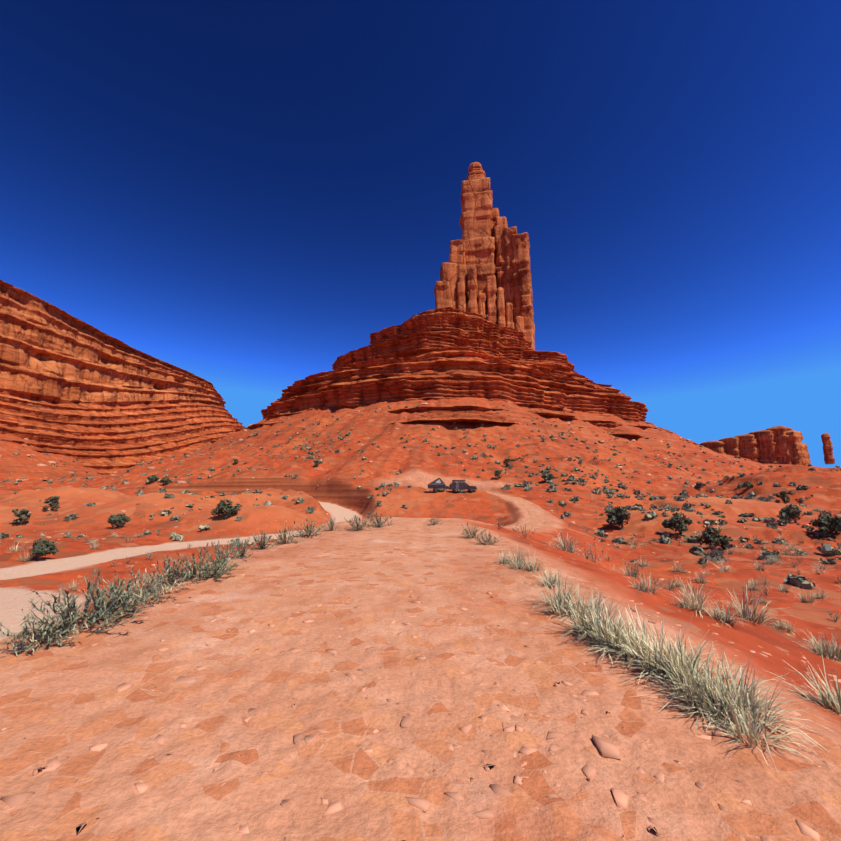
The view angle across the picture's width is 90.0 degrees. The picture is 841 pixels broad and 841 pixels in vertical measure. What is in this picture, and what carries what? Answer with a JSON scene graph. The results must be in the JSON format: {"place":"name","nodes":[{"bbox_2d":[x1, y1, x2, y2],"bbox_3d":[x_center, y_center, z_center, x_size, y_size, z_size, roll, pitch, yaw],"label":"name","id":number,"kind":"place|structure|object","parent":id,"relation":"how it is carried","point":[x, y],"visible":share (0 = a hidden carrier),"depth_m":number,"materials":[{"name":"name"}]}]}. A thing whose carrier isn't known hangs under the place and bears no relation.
{"place":"outdoors","nodes":[
{"label":"outdoors","id":0,"kind":"place"},
{"bbox_2d":[0,280,245,473],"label":"mesa cliff","id":1,"kind":"structure","parent":0,"point":[96,398],"depth_m":354.20,"materials":[{"name":"orange stone"}]},
{"bbox_2d":[0,397,840,840],"bbox_3d":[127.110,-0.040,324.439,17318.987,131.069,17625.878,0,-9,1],"label":"terrain","id":2,"kind":"structure","parent":0,"point":[96,791],"depth_m":4.49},
{"bbox_2d":[0,510,503,655],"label":"shrubs","id":3,"kind":"object","parent":2,"relation":"on","point":[101,605],"visible":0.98,"depth_m":5.57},
{"bbox_2d":[9,421,781,481],"bbox_3d":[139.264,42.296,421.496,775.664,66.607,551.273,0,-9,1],"label":"shrubs","id":4,"kind":"object","parent":2,"relation":"on","point":[256,434],"visible":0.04,"depth_m":197.76,"materials":[{"name":"green plant"}]},
{"bbox_2d":[0,402,840,588],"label":"shrubs","id":5,"kind":"object","parent":2,"relation":"on","point":[713,555],"visible":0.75,"depth_m":75.28,"materials":[{"name":"green plant"}]},
{"bbox_2d":[0,520,840,840],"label":"stones","id":6,"kind":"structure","parent":2,"relation":"on","point":[602,746],"depth_m":2.68,"materials":[{"name":"orange stone"}]},
{"bbox_2d":[0,517,840,654],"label":"shrubs","id":7,"kind":"object","parent":2,"relation":"on","point":[743,613],"visible":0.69,"depth_m":23.44,"materials":[{"name":"green plant"}]},
{"bbox_2d":[0,402,840,561],"bbox_3d":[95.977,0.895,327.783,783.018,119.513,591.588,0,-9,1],"label":"slope boulders","id":8,"kind":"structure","parent":2,"relation":"on","point":[179,482],"depth_m":154.75,"materials":[{"name":"stone"}]},
{"bbox_2d":[9,410,835,587],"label":"rubble","id":9,"kind":"object","parent":2,"relation":"on","point":[819,573],"visible":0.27,"depth_m":52.69,"materials":[{"name":"stone"}]},
{"bbox_2d":[11,458,840,559],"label":"shrubs","id":10,"kind":"object","parent":2,"relation":"on","point":[830,524],"visible":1,"depth_m":52.93,"materials":[{"name":"green plant"}]},
{"bbox_2d":[428,478,448,491],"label":"trailer tent","id":11,"kind":"object","parent":2,"relation":"on","point":[436,484],"visible":0.94,"depth_m":76.64,"materials":[{"name":"fabric"}]},
{"bbox_2d":[210,307,701,445],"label":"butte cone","id":12,"kind":"object","parent":2,"relation":"on","point":[449,353],"visible":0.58,"depth_m":217.82,"materials":[{"name":"stone"}]},
{"bbox_2d":[449,480,476,491],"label":"car","id":13,"kind":"object","parent":2,"relation":"on","point":[455,485],"visible":0.96,"depth_m":76.73,"materials":[{"name":"paint"}]},
{"bbox_2d":[434,162,534,349],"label":"rock spire","id":14,"kind":"structure","parent":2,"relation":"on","point":[485,271],"depth_m":333.81,"materials":[{"name":"orange stone"}]},
{"bbox_2d":[493,546,840,769],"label":"grass clumps","id":15,"kind":"object","parent":2,"relation":"on","point":[732,702],"visible":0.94,"depth_m":3.71,"materials":[{"name":"beige plant"}]},
{"bbox_2d":[700,426,834,465],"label":"distant butte","id":16,"kind":"object","parent":2,"relation":"on","point":[779,445],"visible":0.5,"depth_m":959.01,"materials":[{"name":"stone"}]},
{"bbox_2d":[0,0,840,467],"label":"sky","id":17,"kind":"structure","parent":0,"point":[238,195],"materials":[{"name":"blue"}]}
]}

